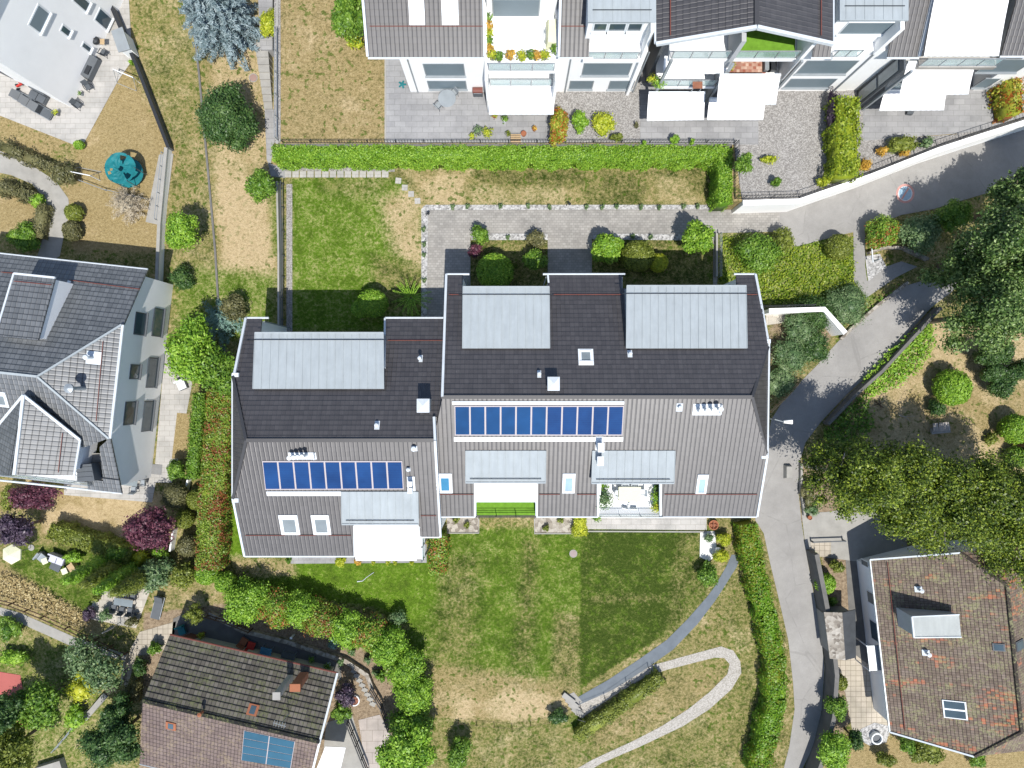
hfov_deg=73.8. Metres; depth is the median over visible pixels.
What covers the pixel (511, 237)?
pebble strip
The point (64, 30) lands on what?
window
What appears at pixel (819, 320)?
shrub
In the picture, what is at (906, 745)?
shrub
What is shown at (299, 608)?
shrub
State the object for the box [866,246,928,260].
garden wall
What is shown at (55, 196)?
white path
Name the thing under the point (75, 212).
topiary
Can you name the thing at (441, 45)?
apartment house
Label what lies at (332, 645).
shrub
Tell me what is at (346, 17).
tree
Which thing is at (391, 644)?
shrub
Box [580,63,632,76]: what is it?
window
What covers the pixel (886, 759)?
shrub
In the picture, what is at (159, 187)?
railing
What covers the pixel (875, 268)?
gravel corner
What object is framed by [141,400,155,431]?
window
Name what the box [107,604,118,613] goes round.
chair
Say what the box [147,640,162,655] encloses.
shrub
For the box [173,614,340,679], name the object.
court
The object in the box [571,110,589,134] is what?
shrub
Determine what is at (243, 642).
armchair
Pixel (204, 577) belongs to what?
topiary
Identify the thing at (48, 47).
house
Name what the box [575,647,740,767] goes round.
gravel path
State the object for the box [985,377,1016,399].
shrub
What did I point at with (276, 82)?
railing
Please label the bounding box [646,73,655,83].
flower pot
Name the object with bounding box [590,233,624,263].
shrub
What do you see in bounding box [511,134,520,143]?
bench
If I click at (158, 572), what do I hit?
shrub
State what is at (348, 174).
stepping stone
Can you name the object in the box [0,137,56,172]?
hedge
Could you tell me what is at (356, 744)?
rail fence
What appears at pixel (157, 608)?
sun lounger
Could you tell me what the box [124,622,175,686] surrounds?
house path
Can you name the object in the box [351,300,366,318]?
topiary
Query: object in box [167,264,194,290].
shrub
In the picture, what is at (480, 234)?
shrub
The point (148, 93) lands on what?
garden wall
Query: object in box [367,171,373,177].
stepping stone
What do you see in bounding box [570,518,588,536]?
shrub
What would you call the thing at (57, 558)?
garden sofa
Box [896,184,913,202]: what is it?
road marking
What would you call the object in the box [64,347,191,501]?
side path
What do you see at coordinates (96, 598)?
shrub
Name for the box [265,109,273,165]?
footpath
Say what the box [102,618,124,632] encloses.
parasol
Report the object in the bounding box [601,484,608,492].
flower pot
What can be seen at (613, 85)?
window
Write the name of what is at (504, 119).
flower pot
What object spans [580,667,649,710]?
railing
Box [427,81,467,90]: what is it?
window
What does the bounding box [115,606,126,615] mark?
chair
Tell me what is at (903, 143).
shrub
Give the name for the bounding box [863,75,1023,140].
patio
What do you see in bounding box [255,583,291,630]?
shrub
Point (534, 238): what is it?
shrub
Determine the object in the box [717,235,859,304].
ground cover
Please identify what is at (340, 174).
stepping stone
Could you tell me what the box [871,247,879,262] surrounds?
barrier pole
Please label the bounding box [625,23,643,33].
window
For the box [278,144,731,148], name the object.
retaining wall
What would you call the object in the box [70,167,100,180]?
football goal
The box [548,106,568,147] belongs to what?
shrub
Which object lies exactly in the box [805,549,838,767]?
garden wall
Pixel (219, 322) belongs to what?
juniper
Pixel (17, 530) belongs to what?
tree
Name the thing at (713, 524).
fire bowl
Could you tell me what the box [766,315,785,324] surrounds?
entrance slab
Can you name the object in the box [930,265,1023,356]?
tree
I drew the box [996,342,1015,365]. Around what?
shrub
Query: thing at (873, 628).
window
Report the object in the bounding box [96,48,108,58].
chair
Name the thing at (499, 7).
sliding door
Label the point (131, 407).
window
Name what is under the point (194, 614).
tree
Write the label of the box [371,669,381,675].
shrub
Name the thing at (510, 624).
ground
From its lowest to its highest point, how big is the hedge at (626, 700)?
1.375 m
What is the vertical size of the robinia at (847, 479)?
13.500 m
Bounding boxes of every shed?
[111,27,138,57]
[816,606,855,659]
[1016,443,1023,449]
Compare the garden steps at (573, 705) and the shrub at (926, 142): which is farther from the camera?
the garden steps at (573, 705)
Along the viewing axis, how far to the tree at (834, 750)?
52.24 m
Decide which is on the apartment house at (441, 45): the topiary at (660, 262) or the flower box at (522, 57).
the flower box at (522, 57)
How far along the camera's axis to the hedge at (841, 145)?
50.45 m
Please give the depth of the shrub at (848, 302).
53.63 m
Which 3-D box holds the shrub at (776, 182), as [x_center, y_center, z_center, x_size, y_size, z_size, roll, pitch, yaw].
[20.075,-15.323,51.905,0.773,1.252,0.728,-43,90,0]
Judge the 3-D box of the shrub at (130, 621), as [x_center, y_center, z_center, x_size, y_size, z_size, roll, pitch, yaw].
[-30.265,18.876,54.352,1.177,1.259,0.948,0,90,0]
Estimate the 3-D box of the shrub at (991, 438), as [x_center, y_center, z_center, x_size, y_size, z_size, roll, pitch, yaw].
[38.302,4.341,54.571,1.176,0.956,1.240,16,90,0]
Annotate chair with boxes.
[69,98,83,109]
[80,79,94,92]
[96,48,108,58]
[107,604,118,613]
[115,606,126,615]
[123,607,134,616]
[127,486,139,494]
[128,592,139,599]
[140,479,146,485]
[433,100,442,110]
[451,87,458,96]
[615,490,618,497]
[620,502,629,509]
[629,502,636,509]
[641,488,647,496]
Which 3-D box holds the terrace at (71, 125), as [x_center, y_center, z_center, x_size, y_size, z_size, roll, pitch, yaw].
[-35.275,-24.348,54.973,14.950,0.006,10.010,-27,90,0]
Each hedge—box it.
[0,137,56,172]
[0,177,44,205]
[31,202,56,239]
[45,519,140,565]
[183,392,208,479]
[193,388,233,571]
[270,142,734,211]
[426,531,451,575]
[572,666,666,742]
[732,519,790,767]
[821,95,865,183]
[986,76,1023,123]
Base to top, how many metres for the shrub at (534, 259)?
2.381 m
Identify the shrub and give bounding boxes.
[0,483,18,511]
[0,612,23,642]
[0,647,34,666]
[3,220,40,252]
[27,193,46,207]
[46,161,78,185]
[61,671,94,703]
[61,702,87,732]
[62,550,83,562]
[82,606,96,621]
[89,593,100,602]
[97,608,113,622]
[104,542,131,563]
[119,674,145,705]
[124,616,140,628]
[131,549,149,566]
[132,656,148,676]
[135,556,177,594]
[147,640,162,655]
[151,547,168,559]
[166,459,184,480]
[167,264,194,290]
[167,561,195,589]
[216,291,248,323]
[221,572,273,626]
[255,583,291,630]
[259,7,274,38]
[280,587,324,630]
[285,557,291,564]
[300,595,344,641]
[326,637,338,649]
[327,604,363,652]
[334,557,345,567]
[335,655,344,666]
[344,34,363,49]
[347,649,355,655]
[351,611,387,651]
[354,559,360,565]
[362,656,372,665]
[365,621,410,671]
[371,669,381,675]
[372,611,385,623]
[374,669,386,682]
[384,643,428,690]
[385,704,435,733]
[387,609,407,627]
[391,672,435,718]
[444,735,472,767]
[452,518,459,523]
[463,522,470,528]
[467,243,482,259]
[470,224,489,244]
[522,248,548,271]
[525,229,545,248]
[542,524,549,532]
[547,706,570,724]
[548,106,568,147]
[557,518,564,523]
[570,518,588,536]
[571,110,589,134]
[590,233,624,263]
[591,111,616,137]
[608,133,623,142]
[670,134,679,144]
[697,559,718,587]
[703,533,713,542]
[712,548,729,562]
[716,532,731,546]
[732,232,785,274]
[760,155,778,164]
[770,176,781,187]
[770,226,795,251]
[770,335,810,376]
[770,367,796,399]
[781,306,821,347]
[794,290,839,331]
[797,328,833,367]
[800,473,814,507]
[804,503,820,516]
[815,176,831,188]
[816,278,872,331]
[823,693,848,721]
[825,86,839,134]
[828,559,844,572]
[828,597,837,606]
[859,157,872,170]
[864,213,901,249]
[875,146,888,156]
[876,751,897,767]
[885,134,920,153]
[896,737,915,754]
[897,212,943,256]
[898,149,910,156]
[909,740,946,765]
[919,135,934,149]
[927,398,946,416]
[968,755,986,767]
[971,348,1003,366]
[975,362,1009,384]
[983,431,999,445]
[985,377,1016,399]
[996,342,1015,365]
[1003,358,1023,380]
[1003,445,1023,468]
[1004,363,1023,385]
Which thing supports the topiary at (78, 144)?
on the ground at (510, 624)
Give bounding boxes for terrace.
[0,0,131,143]
[0,672,22,724]
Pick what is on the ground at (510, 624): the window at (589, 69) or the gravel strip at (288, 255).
the gravel strip at (288, 255)
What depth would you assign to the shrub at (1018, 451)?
53.88 m
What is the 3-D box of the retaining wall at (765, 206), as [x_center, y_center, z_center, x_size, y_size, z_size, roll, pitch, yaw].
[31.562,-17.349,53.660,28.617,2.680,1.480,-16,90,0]
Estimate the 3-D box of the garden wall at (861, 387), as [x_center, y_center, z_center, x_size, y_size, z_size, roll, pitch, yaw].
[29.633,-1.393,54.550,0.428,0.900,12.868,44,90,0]
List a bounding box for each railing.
[51,709,87,752]
[79,180,145,198]
[154,152,163,219]
[274,26,278,140]
[280,140,736,142]
[280,181,284,324]
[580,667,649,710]
[735,117,1023,198]
[763,304,815,306]
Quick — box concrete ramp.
[146,154,173,223]
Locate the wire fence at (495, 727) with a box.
[458,721,549,728]
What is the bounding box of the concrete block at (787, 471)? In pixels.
[783,465,791,477]
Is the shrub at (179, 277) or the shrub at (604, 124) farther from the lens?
the shrub at (179, 277)
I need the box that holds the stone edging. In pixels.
[369,688,388,732]
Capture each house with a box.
[0,0,122,106]
[0,253,172,493]
[139,633,345,767]
[231,317,446,561]
[362,0,655,114]
[436,273,770,517]
[645,0,834,120]
[778,0,1023,110]
[855,540,1023,757]
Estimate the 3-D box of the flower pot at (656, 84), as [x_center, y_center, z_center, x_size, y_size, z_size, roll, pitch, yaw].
[10.582,-21.685,49.076,1.173,1.007,1.175,-40,90,0]
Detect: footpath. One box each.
[258,0,273,56]
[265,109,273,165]
[853,227,916,296]
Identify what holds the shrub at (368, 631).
on the ground at (510, 624)
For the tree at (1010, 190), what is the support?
on the ground at (510, 624)
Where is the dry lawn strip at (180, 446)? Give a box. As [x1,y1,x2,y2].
[172,413,189,458]
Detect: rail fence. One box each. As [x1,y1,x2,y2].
[0,600,128,656]
[204,615,252,632]
[346,719,368,767]
[769,382,799,412]
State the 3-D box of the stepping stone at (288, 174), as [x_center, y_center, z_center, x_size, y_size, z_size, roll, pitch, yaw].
[-18.038,-16.899,54.975,0.540,0.050,0.520,0,90,0]
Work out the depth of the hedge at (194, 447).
53.56 m
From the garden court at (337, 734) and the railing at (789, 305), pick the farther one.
the garden court at (337, 734)
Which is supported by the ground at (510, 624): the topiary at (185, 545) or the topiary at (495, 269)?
the topiary at (185, 545)
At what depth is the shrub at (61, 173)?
53.63 m
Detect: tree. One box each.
[0,510,41,546]
[0,684,47,734]
[0,719,39,767]
[2,480,62,510]
[13,679,68,730]
[62,633,105,681]
[72,712,144,767]
[79,647,128,694]
[99,690,134,730]
[119,505,177,552]
[163,309,223,386]
[164,210,200,251]
[180,601,204,626]
[195,341,235,398]
[243,168,276,204]
[330,0,363,44]
[330,699,352,724]
[333,680,356,707]
[375,716,437,767]
[681,218,714,253]
[733,152,753,174]
[816,727,852,767]
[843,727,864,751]
[916,230,985,303]
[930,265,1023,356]
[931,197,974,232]
[936,199,1023,288]
[973,164,1023,218]
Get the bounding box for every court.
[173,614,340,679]
[323,716,364,767]
[358,715,390,767]
[811,542,830,556]
[838,656,889,735]
[846,560,868,664]
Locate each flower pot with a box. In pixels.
[51,109,59,115]
[196,631,204,638]
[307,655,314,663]
[323,662,330,669]
[468,132,476,139]
[472,125,483,135]
[482,127,493,137]
[501,115,507,123]
[599,487,616,510]
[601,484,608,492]
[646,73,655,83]
[650,490,658,504]
[651,75,666,88]
[651,502,658,513]
[652,484,658,491]
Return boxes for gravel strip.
[274,0,280,142]
[285,168,394,171]
[286,184,291,331]
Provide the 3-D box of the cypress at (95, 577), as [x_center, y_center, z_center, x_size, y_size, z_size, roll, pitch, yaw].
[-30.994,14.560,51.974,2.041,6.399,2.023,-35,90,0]
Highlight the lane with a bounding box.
[780,130,1023,246]
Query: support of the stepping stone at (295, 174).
on the ground at (510, 624)
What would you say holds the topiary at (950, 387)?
on the ground at (510, 624)
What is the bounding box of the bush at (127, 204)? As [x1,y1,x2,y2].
[104,184,149,224]
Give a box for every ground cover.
[0,573,90,630]
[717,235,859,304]
[822,394,874,450]
[844,283,899,325]
[862,323,937,397]
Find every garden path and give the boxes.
[0,607,123,660]
[579,555,737,704]
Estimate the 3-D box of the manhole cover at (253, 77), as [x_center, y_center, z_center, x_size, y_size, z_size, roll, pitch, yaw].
[-20.855,-24.682,54.978,0.720,0.044,0.720,0,90,0]
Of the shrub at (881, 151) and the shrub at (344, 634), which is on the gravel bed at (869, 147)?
the shrub at (881, 151)
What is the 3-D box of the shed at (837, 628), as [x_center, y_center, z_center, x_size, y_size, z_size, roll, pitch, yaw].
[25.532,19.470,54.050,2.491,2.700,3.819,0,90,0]
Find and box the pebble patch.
[860,723,888,745]
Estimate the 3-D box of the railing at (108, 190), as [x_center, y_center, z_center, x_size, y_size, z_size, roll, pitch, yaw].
[-31.996,-15.475,54.737,5.557,0.526,0.250,15,90,0]
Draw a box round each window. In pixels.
[28,4,52,35]
[59,24,73,39]
[72,0,92,14]
[81,41,94,54]
[94,7,114,32]
[123,401,138,424]
[129,364,142,379]
[133,312,148,336]
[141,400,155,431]
[145,357,160,388]
[151,307,165,337]
[422,63,465,77]
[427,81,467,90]
[568,81,593,90]
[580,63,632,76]
[591,23,608,33]
[607,23,627,33]
[607,81,634,90]
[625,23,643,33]
[782,78,837,89]
[794,60,859,75]
[836,22,895,36]
[861,558,868,567]
[866,589,873,604]
[869,618,877,642]
[971,78,1000,89]
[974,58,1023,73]
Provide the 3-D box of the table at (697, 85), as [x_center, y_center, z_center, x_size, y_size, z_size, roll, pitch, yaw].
[13.288,-21.459,49.210,0.700,0.740,0.600,0,90,0]
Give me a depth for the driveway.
54.99 m
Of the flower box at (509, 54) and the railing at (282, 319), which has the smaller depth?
the flower box at (509, 54)
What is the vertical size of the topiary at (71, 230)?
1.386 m
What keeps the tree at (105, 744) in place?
on the ground at (510, 624)
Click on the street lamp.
(788, 421)
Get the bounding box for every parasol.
[3,544,34,563]
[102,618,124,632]
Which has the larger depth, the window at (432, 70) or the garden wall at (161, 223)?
the garden wall at (161, 223)
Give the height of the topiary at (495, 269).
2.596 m
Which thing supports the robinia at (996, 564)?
on the ground at (510, 624)
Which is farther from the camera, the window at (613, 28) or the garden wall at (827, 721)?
the garden wall at (827, 721)
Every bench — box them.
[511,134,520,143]
[930,422,950,433]
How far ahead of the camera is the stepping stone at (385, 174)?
54.95 m
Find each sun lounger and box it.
[8,88,35,103]
[17,94,42,113]
[26,100,52,120]
[150,596,165,619]
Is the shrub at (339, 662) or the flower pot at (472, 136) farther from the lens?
the shrub at (339, 662)
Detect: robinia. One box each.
[795,432,915,522]
[836,434,975,540]
[889,443,1023,563]
[952,444,1023,590]
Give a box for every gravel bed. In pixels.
[548,72,639,141]
[734,90,868,200]
[860,119,1023,173]
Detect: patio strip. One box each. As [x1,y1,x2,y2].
[291,544,426,563]
[588,516,706,529]
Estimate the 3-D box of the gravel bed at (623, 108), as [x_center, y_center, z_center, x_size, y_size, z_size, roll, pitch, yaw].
[6.319,-22.813,52.483,7.057,0.006,8.534,0,90,0]
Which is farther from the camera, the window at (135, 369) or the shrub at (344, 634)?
the shrub at (344, 634)
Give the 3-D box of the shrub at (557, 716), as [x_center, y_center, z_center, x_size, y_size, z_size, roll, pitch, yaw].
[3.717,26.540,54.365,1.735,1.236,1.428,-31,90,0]
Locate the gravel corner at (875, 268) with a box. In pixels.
[865,254,885,280]
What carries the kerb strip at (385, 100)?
on the patio at (415, 116)
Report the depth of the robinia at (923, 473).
46.12 m
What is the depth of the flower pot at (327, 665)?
54.39 m
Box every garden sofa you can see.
[28,86,49,105]
[48,552,66,565]
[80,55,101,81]
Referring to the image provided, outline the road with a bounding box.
[755,223,995,767]
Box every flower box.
[485,12,492,22]
[486,20,493,30]
[486,28,493,37]
[486,35,493,44]
[486,43,494,53]
[487,49,496,60]
[494,51,504,61]
[505,49,515,60]
[516,49,526,61]
[526,49,534,59]
[532,49,540,60]
[539,48,550,60]
[549,43,557,54]
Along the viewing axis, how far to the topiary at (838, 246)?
53.43 m
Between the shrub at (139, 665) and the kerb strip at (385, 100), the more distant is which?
the shrub at (139, 665)
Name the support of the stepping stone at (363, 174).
on the ground at (510, 624)
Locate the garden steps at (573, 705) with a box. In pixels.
[561,692,584,717]
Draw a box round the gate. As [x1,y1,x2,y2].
[810,539,845,542]
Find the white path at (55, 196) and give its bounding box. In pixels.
[0,151,68,257]
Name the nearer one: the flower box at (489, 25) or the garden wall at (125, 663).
the flower box at (489, 25)
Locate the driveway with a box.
[423,206,779,316]
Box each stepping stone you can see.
[285,171,291,177]
[292,171,298,177]
[300,171,306,177]
[307,171,313,177]
[315,171,320,177]
[322,171,328,177]
[330,171,335,177]
[337,171,343,177]
[345,171,350,177]
[352,171,358,177]
[359,171,365,177]
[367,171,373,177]
[374,171,380,177]
[382,171,388,177]
[395,178,400,183]
[402,185,407,190]
[408,191,413,196]
[415,198,420,203]
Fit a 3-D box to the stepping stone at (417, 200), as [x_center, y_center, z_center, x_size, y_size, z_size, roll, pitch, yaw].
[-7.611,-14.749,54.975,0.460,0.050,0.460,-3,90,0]
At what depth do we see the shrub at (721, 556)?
54.08 m
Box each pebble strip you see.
[421,205,708,316]
[471,234,547,239]
[593,234,713,240]
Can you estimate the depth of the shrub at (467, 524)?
54.50 m
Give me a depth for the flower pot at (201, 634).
54.39 m
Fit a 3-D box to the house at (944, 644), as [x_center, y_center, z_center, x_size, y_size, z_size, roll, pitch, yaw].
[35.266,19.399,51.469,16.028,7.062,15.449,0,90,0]
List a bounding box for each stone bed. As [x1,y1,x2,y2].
[447,517,477,531]
[534,518,573,532]
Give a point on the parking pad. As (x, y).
(861, 538)
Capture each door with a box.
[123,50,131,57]
[492,0,539,15]
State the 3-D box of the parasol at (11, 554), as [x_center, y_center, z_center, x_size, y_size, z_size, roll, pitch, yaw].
[-38.730,13.185,53.725,1.369,2.550,1.560,0,90,0]
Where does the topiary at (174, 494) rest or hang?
on the ground at (510, 624)
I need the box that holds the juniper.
[202,298,243,351]
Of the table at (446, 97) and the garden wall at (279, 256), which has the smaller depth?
the table at (446, 97)
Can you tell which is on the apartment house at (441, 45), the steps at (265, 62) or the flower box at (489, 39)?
the flower box at (489, 39)
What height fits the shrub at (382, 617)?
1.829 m
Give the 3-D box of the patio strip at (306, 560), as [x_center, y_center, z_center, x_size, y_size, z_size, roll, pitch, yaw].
[-12.356,13.688,54.973,10.959,0.006,1.590,0,90,0]
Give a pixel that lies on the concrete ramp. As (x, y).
(151, 211)
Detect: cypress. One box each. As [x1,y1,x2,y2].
[60,554,110,585]
[76,559,129,590]
[92,561,143,594]
[107,565,147,597]
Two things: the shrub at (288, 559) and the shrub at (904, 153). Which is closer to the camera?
the shrub at (904, 153)
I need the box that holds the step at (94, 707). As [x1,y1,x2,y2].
[91,704,99,710]
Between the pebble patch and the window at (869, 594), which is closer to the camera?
the window at (869, 594)
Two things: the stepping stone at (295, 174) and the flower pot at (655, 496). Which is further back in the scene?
the stepping stone at (295, 174)
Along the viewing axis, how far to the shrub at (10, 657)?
54.21 m
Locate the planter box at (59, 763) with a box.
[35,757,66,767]
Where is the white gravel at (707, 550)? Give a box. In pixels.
[700,531,715,560]
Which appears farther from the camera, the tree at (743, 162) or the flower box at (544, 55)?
the tree at (743, 162)
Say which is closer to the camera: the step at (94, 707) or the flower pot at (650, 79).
the flower pot at (650, 79)
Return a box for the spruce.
[178,0,263,71]
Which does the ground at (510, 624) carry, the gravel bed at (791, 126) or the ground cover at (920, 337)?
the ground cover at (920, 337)
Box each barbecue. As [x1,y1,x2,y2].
[93,36,105,45]
[472,87,482,96]
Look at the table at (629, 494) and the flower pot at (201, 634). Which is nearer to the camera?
the table at (629, 494)
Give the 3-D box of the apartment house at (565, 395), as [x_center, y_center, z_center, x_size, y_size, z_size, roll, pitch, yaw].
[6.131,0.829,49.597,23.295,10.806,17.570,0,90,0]
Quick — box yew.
[194,79,261,153]
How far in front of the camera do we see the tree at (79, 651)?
52.59 m
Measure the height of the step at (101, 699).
0.420 m
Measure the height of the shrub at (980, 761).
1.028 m
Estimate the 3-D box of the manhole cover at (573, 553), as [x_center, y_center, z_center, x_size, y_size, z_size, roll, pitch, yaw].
[4.945,13.674,54.978,0.640,0.044,0.640,0,90,0]
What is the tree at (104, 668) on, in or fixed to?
on the ground at (510, 624)
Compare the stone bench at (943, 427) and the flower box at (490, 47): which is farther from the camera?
the stone bench at (943, 427)
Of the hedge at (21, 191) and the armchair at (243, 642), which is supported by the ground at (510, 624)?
the hedge at (21, 191)
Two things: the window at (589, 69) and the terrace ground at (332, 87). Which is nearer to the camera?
the window at (589, 69)
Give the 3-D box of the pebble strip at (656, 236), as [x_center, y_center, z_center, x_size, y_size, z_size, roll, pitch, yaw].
[11.531,-11.832,54.935,10.011,0.006,0.472,0,90,0]
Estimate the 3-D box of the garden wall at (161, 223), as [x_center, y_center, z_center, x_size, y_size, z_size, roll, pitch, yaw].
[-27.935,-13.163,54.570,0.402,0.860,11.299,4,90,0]
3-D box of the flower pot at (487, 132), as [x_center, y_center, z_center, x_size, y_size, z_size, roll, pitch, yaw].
[-1.923,-19.180,52.019,1.036,0.962,0.961,32,90,0]
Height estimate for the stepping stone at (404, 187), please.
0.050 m
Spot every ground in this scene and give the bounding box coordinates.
[0,0,1023,767]
[279,0,1020,209]
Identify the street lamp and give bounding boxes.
[769,418,792,423]
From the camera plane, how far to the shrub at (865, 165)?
51.63 m
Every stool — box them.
[41,558,48,564]
[61,567,69,574]
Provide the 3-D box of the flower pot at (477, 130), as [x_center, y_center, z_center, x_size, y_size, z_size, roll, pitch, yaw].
[-2.598,-19.302,52.073,0.869,0.854,0.910,34,90,0]
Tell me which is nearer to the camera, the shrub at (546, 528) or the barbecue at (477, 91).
the barbecue at (477, 91)
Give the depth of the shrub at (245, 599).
52.55 m
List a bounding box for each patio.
[91,589,149,627]
[386,59,547,141]
[640,60,757,144]
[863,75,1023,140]
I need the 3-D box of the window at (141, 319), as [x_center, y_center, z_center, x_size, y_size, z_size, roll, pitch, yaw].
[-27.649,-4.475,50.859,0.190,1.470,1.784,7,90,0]
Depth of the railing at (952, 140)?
51.84 m
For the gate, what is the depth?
54.45 m
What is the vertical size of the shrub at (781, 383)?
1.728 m
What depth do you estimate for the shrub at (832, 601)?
54.26 m
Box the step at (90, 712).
[87,708,94,715]
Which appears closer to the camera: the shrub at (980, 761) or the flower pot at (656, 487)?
the flower pot at (656, 487)
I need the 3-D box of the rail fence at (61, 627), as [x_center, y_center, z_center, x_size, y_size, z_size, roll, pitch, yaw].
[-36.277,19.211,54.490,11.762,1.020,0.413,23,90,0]
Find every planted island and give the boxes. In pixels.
[470,238,547,285]
[592,239,712,287]
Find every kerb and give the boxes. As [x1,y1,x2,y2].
[194,41,219,311]
[447,518,478,533]
[534,519,570,533]
[588,531,706,532]
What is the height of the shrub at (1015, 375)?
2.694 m
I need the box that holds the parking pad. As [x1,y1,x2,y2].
[802,508,906,560]
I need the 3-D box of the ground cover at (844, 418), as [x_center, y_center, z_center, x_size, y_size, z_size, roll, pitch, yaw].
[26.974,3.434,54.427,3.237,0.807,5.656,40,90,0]
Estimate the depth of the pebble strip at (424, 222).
54.97 m
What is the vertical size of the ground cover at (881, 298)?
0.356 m
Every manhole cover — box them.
[249,73,257,81]
[569,550,576,557]
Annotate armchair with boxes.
[32,551,49,562]
[66,561,80,571]
[173,379,188,390]
[174,623,187,634]
[236,635,250,649]
[244,639,256,650]
[763,62,770,71]
[768,62,776,71]
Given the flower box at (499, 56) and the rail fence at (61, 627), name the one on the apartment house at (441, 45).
the flower box at (499, 56)
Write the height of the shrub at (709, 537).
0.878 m
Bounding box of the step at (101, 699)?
[94,692,108,706]
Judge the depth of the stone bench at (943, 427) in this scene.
54.44 m
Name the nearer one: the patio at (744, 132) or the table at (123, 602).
the patio at (744, 132)
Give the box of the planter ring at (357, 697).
[353,694,359,705]
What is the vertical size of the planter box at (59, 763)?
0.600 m
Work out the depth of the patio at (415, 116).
52.48 m
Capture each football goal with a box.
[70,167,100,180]
[113,69,139,90]
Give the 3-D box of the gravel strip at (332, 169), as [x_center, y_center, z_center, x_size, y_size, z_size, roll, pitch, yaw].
[-14.186,-17.325,54.989,9.461,0.006,0.344,1,90,0]
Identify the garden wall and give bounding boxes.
[111,5,173,150]
[120,653,128,684]
[155,147,171,281]
[169,528,177,550]
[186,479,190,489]
[208,610,374,689]
[276,181,282,324]
[714,233,717,276]
[799,463,805,515]
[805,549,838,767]
[822,307,941,424]
[839,281,908,339]
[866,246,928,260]
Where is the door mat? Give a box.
[151,464,161,474]
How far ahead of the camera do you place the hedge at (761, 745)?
53.41 m
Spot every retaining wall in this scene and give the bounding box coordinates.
[276,0,278,143]
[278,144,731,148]
[732,120,1023,213]
[764,307,846,335]
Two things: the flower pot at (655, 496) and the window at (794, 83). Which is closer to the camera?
the flower pot at (655, 496)
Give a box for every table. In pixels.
[49,561,61,572]
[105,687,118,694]
[113,597,136,606]
[123,481,139,486]
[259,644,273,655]
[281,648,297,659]
[438,89,455,106]
[618,486,640,501]
[690,81,701,91]
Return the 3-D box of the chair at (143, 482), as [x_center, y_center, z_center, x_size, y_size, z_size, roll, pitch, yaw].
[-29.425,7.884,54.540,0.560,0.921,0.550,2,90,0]
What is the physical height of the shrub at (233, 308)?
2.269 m
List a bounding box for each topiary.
[61,220,83,241]
[64,203,84,220]
[73,140,84,149]
[161,482,188,507]
[174,509,195,528]
[176,533,197,556]
[185,488,201,510]
[194,568,220,585]
[214,570,237,592]
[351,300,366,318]
[357,288,388,317]
[476,252,513,285]
[619,240,654,271]
[649,253,668,273]
[813,572,835,594]
[823,233,852,260]
[839,673,847,690]
[931,368,973,406]
[996,414,1023,444]
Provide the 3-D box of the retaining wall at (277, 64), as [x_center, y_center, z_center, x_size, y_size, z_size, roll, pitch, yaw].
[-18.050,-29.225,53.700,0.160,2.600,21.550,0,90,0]
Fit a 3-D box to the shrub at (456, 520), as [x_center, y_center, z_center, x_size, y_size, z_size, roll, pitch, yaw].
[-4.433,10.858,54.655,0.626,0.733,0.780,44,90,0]
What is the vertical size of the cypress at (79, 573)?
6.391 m
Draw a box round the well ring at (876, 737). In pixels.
[869,731,882,744]
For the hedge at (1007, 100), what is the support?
on the terrace ground at (332, 87)
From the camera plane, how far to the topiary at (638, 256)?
53.05 m
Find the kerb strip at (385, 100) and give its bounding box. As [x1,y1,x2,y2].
[385,59,385,141]
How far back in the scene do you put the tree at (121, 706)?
51.83 m
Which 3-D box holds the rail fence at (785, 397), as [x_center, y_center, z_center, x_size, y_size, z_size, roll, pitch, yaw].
[21.780,1.097,54.583,0.150,0.835,3.324,44,90,0]
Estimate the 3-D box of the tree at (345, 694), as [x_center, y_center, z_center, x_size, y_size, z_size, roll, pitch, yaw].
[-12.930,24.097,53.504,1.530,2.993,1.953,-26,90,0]
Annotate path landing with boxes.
[268,163,284,177]
[569,692,581,704]
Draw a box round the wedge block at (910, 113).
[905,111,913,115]
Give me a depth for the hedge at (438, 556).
53.46 m
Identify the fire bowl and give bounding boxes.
[709,520,718,529]
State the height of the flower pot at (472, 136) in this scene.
0.687 m
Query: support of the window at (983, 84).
in the apartment house at (919, 55)
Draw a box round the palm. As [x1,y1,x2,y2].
[391,279,432,315]
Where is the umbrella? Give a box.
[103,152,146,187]
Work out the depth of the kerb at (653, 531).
54.92 m
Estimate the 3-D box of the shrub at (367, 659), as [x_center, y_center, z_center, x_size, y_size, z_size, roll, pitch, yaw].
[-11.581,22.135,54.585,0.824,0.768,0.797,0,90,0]
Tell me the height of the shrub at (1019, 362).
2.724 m
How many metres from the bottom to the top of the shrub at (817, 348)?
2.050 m
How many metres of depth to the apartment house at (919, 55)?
45.86 m
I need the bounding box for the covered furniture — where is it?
[545,19,556,48]
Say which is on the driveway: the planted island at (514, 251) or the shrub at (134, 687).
the planted island at (514, 251)
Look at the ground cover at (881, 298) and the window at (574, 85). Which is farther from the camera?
the ground cover at (881, 298)
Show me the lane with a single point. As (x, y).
(962, 174)
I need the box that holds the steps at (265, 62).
[255,42,272,108]
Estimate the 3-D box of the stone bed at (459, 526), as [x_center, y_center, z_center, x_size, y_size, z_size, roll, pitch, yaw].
[-3.974,11.127,54.970,2.535,0.040,1.632,0,90,0]
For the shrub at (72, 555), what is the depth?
54.11 m
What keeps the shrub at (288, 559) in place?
on the ground at (510, 624)

